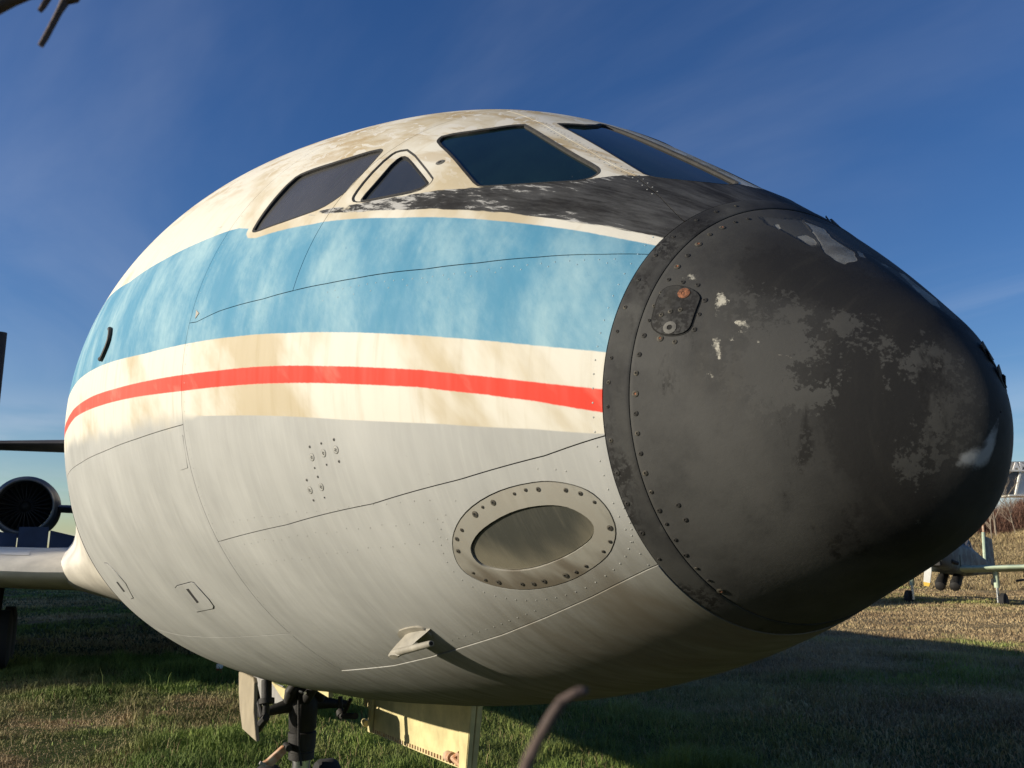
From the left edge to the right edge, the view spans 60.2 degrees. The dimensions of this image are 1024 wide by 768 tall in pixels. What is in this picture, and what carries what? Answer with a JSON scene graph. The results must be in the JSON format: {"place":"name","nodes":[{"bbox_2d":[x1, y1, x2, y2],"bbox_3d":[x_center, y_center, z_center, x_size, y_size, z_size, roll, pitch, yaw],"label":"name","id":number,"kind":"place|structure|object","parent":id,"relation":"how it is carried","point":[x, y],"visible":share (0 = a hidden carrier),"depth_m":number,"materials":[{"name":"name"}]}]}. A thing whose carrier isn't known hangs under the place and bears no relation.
{"place":"outdoors","nodes":[
{"label":"outdoors","id":0,"kind":"place"},
{"bbox_2d":[0,0,79,47],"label":"hanging twig","id":1,"kind":"object","parent":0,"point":[7,5],"visible":1,"depth_m":0.46,"materials":[{"name":"brown wood"}]},
{"bbox_2d":[4,673,836,767],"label":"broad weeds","id":2,"kind":"object","parent":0,"point":[213,722],"visible":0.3,"depth_m":8.97,"materials":[{"name":"green plant"}]},
{"bbox_2d":[0,535,1023,767],"bbox_3d":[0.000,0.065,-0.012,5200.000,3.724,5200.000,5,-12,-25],"label":"ground","id":3,"kind":"structure","parent":0,"point":[106,743],"depth_m":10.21,"materials":[{"name":"green plant"}]},
{"bbox_2d":[0,331,6,396],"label":"dark post","id":4,"kind":"object","parent":3,"relation":"on","point":[3,337],"visible":1,"depth_m":26.57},
{"bbox_2d":[2,589,193,663],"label":"grass","id":5,"kind":"structure","parent":3,"relation":"on","point":[105,614],"depth_m":21.11,"materials":[{"name":"green plant"}]},
{"bbox_2d":[216,664,222,672],"bbox_3d":[-4.447,4.332,13.435,0.097,0.160,0.097,5,-12,-25],"label":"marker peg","id":6,"kind":"object","parent":3,"relation":"on","point":[219,665],"visible":0.56,"depth_m":13.40,"materials":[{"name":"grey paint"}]},
{"bbox_2d":[1,665,892,767],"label":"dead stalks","id":7,"kind":"object","parent":3,"relation":"on","point":[10,751],"visible":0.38,"depth_m":9.25,"materials":[{"name":"brown plant"}]},
{"bbox_2d":[0,109,1013,767],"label":"airliner","id":8,"kind":"object","parent":3,"relation":"on","point":[432,435],"visible":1,"depth_m":2.15,"materials":[{"name":"paint"}]},
{"bbox_2d":[239,672,274,740],"bbox_3d":[-1.575,1.958,5.432,0.094,0.359,0.820,5,-12,-25],"label":"gear door","id":9,"kind":"structure","parent":8,"relation":"in","point":[250,700],"depth_m":5.26,"materials":[{"name":"metal"}]},
{"bbox_2d":[254,676,284,702],"bbox_3d":[-2.780,3.489,10.017,0.020,0.367,1.912,5,-12,-25],"label":"gear door","id":10,"kind":"structure","parent":8,"relation":"in","point":[275,694],"depth_m":9.59,"materials":[{"name":"grey paint"}]},
{"bbox_2d":[272,682,285,698],"bbox_3d":[-2.263,3.021,8.687,0.020,0.124,1.057,5,-12,-25],"label":"gear door","id":11,"kind":"structure","parent":8,"relation":"in","point":[280,690],"depth_m":8.71,"materials":[{"name":"yellow metal"}]},
{"bbox_2d":[252,149,382,231],"bbox_3d":[-0.645,-0.633,2.891,0.513,0.270,0.180,-8,-13,37],"label":"cockpit window","id":12,"kind":"structure","parent":8,"relation":"in","point":[311,190],"depth_m":2.90,"materials":[{"name":"black glass"}]},
{"bbox_2d":[352,149,433,202],"bbox_3d":[-0.315,-0.624,2.611,0.173,0.254,0.310,13,-16,-50],"label":"cockpit window","id":13,"kind":"structure","parent":8,"relation":"in","point":[402,172],"depth_m":2.62,"materials":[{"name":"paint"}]},
{"bbox_2d":[361,699,482,767],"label":"gear door","id":14,"kind":"structure","parent":8,"relation":"in","point":[449,734],"depth_m":4.86,"materials":[{"name":"yellow metal"}]},
{"bbox_2d":[437,124,600,186],"bbox_3d":[-0.006,-0.639,2.473,0.254,0.375,0.611,5,-12,-25],"label":"cockpit window","id":15,"kind":"structure","parent":8,"relation":"in","point":[515,154],"depth_m":2.45,"materials":[{"name":"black glass"}]},
{"bbox_2d":[557,123,738,184],"bbox_3d":[0.342,-0.652,2.442,0.226,0.463,0.633,5,-12,-25],"label":"cockpit window","id":16,"kind":"structure","parent":8,"relation":"in","point":[650,158],"depth_m":2.39,"materials":[{"name":"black glass"}]},
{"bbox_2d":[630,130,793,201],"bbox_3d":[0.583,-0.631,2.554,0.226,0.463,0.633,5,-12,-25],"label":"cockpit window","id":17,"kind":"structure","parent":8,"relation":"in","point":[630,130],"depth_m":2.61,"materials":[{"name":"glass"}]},
{"bbox_2d":[519,686,588,767],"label":"bent stem","id":18,"kind":"object","parent":3,"relation":"on","point":[553,713],"visible":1,"depth_m":0.19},
{"bbox_2d":[549,586,1023,722],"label":"dry grass","id":19,"kind":"structure","parent":3,"relation":"on","point":[989,675],"depth_m":14.35,"materials":[{"name":"beige plant"}]},
{"bbox_2d":[901,528,1023,589],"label":"bank grass","id":20,"kind":"structure","parent":3,"relation":"on","point":[976,538],"depth_m":45.62,"materials":[{"name":"beige plant"}]},
{"bbox_2d":[904,524,1023,605],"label":"propeller aircraft","id":21,"kind":"object","parent":3,"relation":"on","point":[962,561],"visible":0.51,"depth_m":29.60,"materials":[{"name":"paint"}]},
{"bbox_2d":[985,510,994,538],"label":"bare tree","id":22,"kind":"object","parent":3,"relation":"on","point":[990,517],"visible":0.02,"depth_m":57.32,"materials":[{"name":"brown plant"}]},
{"bbox_2d":[975,491,1023,535],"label":"hedge","id":23,"kind":"object","parent":3,"relation":"on","point":[1003,524],"visible":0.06,"depth_m":61.53,"materials":[{"name":"brown plant"}]},
{"bbox_2d":[992,460,1022,534],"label":"bare tree","id":24,"kind":"object","parent":3,"relation":"on","point":[993,519],"visible":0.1,"depth_m":59.46,"materials":[{"name":"brown plant"}]},
{"bbox_2d":[997,488,1023,531],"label":"bare tree","id":25,"kind":"object","parent":3,"relation":"on","point":[1008,507],"visible":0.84,"depth_m":58.84,"materials":[{"name":"brown plant"}]},
{"bbox_2d":[1001,461,1023,497],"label":"airplane","id":26,"kind":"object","parent":3,"relation":"on","point":[1017,471],"depth_m":74.74,"materials":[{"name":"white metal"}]},
{"bbox_2d":[1002,472,1018,494],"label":"window","id":27,"kind":"structure","parent":26,"relation":"in","point":[1013,475],"depth_m":74.73,"materials":[{"name":"grey glass"}]},
{"bbox_2d":[0,0,1023,547],"label":"sky","id":28,"kind":"structure","parent":0,"point":[898,123],"materials":[{"name":"blue"}]},
{"bbox_2d":[627,675,1023,767],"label":"shaded grass","id":29,"kind":"structure","parent":0,"point":[912,720],"depth_m":9.04,"materials":[{"name":"green plant"}]}
]}

